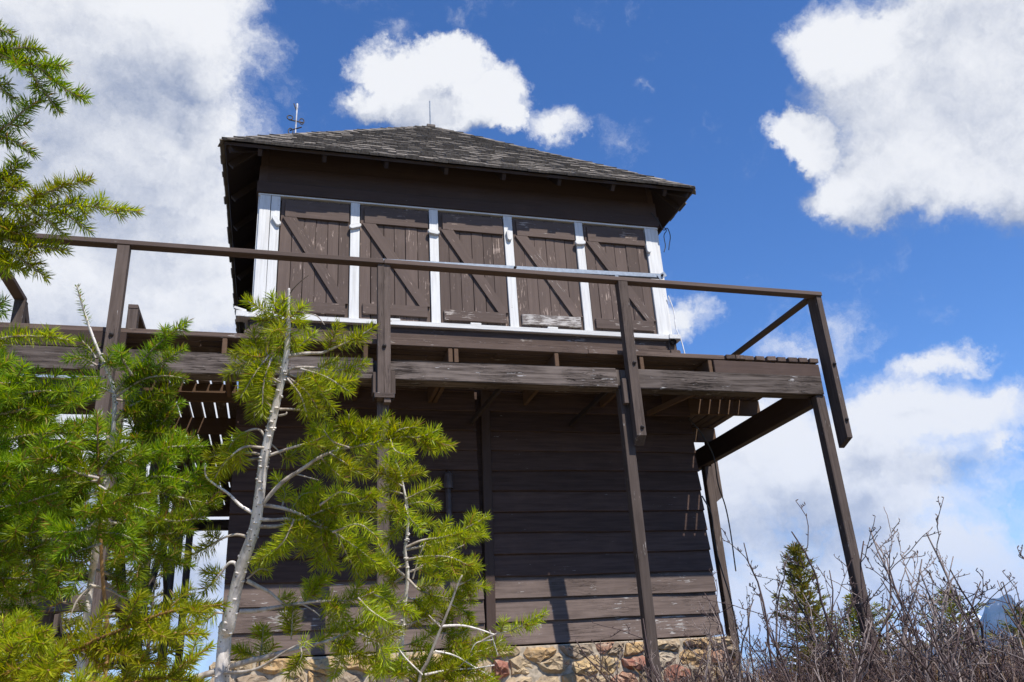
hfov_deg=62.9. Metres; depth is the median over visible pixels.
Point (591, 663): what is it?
bare shrub
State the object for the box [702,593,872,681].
bare shrub
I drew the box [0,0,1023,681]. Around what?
sky
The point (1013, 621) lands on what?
bare shrub
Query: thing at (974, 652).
bare shrub
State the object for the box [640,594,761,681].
bare shrub
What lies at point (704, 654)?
bare shrub
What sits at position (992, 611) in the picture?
mountain
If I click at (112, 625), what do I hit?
conifer tree
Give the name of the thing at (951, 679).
bare shrub
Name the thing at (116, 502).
fir sapling
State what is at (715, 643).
bare shrub
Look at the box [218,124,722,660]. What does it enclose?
lookout cabin
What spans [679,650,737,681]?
bare shrub
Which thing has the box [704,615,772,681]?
bare shrub
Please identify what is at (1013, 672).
bare shrub
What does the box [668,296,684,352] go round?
cord
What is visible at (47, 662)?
fir sapling
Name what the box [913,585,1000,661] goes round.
conifer tree
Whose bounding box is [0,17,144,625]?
fir sapling
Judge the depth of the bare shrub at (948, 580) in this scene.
5.80 m
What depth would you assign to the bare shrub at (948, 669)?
3.66 m
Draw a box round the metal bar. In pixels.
[392,259,666,278]
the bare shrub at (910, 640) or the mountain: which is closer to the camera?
the bare shrub at (910, 640)
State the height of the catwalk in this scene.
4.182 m
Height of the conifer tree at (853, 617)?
2.204 m
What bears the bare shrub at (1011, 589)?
on the ground
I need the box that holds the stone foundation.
[209,636,737,681]
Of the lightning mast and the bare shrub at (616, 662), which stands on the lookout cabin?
the lightning mast
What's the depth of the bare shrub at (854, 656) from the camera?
5.01 m
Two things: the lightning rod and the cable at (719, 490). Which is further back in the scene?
the lightning rod
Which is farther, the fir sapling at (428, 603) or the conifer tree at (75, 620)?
the conifer tree at (75, 620)
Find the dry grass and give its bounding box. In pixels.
[731,656,1019,681]
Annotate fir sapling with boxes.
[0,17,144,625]
[0,580,232,681]
[27,408,160,680]
[28,283,225,678]
[175,275,459,681]
[354,447,491,681]
[357,551,549,681]
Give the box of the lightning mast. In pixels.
[287,103,303,133]
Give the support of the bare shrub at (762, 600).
on the ground
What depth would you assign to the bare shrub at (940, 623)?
4.89 m
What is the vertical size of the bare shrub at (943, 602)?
1.671 m
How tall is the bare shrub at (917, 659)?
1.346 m
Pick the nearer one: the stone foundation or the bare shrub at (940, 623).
the bare shrub at (940, 623)
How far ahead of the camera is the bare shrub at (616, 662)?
5.12 m
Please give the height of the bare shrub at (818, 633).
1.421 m
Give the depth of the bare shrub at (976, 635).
4.47 m
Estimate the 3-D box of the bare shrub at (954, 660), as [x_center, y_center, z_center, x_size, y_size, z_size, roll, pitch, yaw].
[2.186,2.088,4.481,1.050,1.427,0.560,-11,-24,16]
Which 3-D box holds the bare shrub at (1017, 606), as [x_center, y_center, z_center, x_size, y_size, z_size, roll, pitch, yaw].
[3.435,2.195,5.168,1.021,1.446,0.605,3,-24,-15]
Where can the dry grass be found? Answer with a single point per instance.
(921, 667)
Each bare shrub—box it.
[559,640,728,681]
[576,649,636,681]
[592,619,718,681]
[614,646,623,681]
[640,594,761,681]
[650,628,725,681]
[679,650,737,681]
[683,600,816,681]
[686,568,846,681]
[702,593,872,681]
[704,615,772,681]
[721,528,878,681]
[724,551,799,678]
[750,570,858,681]
[754,599,870,681]
[769,499,970,681]
[769,508,940,681]
[769,577,871,681]
[792,568,969,681]
[796,593,912,681]
[801,552,937,681]
[805,611,876,681]
[807,594,995,681]
[812,610,979,681]
[828,570,963,681]
[851,584,921,680]
[862,553,1023,681]
[868,620,1023,681]
[873,551,978,664]
[885,598,997,681]
[890,655,1023,681]
[893,614,1023,681]
[897,532,1023,681]
[903,496,1021,681]
[916,623,1015,681]
[923,567,1008,681]
[930,568,1019,681]
[940,582,1023,660]
[953,580,1023,677]
[964,570,1023,681]
[1006,661,1021,678]
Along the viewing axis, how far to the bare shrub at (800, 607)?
7.74 m
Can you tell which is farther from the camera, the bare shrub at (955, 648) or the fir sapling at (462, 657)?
the bare shrub at (955, 648)
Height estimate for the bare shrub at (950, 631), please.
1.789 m
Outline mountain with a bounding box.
[897,594,1023,673]
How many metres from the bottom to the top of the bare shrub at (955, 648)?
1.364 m
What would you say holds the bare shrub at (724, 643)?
on the ground
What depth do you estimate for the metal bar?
7.75 m
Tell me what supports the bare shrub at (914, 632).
on the ground
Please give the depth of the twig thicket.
6.13 m
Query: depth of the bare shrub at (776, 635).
7.16 m
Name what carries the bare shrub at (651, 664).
on the ground
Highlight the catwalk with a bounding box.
[0,232,883,681]
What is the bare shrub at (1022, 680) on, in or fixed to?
on the ground
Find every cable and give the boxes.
[688,418,735,570]
[702,496,739,642]
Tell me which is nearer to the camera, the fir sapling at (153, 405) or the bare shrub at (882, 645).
the fir sapling at (153, 405)
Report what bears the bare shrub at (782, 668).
on the ground
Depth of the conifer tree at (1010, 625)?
15.65 m
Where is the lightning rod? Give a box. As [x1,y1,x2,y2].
[429,101,430,123]
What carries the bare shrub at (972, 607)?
on the ground
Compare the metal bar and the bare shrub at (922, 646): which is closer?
the bare shrub at (922, 646)
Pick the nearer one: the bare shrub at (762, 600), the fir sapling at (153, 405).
the fir sapling at (153, 405)
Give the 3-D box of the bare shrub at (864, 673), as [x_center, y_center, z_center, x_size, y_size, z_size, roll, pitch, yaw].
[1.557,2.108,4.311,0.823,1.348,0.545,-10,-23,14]
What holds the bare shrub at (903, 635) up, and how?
on the ground
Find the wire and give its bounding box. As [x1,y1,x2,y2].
[651,213,670,249]
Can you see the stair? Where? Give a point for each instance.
(57, 622)
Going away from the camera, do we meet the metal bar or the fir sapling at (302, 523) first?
the fir sapling at (302, 523)
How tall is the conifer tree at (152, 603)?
5.260 m
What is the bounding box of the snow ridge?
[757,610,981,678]
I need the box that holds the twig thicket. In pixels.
[580,589,1023,681]
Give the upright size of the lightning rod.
0.460 m
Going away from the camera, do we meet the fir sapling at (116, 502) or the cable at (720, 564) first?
the fir sapling at (116, 502)
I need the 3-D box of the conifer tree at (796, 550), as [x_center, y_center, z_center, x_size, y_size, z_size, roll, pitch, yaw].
[5.126,4.797,14.338,2.406,2.761,1.573,-6,-23,4]
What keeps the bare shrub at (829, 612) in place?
on the ground
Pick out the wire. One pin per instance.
(664, 230)
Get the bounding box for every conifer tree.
[0,517,84,645]
[1,465,170,681]
[29,481,178,681]
[107,569,172,678]
[768,541,856,677]
[825,590,919,674]
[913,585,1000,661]
[984,604,1023,661]
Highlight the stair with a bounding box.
[17,308,128,681]
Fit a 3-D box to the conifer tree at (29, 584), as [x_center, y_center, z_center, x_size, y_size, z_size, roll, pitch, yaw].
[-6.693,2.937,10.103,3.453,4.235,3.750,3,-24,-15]
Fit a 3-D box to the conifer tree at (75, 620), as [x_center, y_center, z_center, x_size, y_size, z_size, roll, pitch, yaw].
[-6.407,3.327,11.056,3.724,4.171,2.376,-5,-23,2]
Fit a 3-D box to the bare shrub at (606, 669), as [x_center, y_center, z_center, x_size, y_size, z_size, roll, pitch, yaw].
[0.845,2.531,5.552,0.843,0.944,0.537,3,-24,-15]

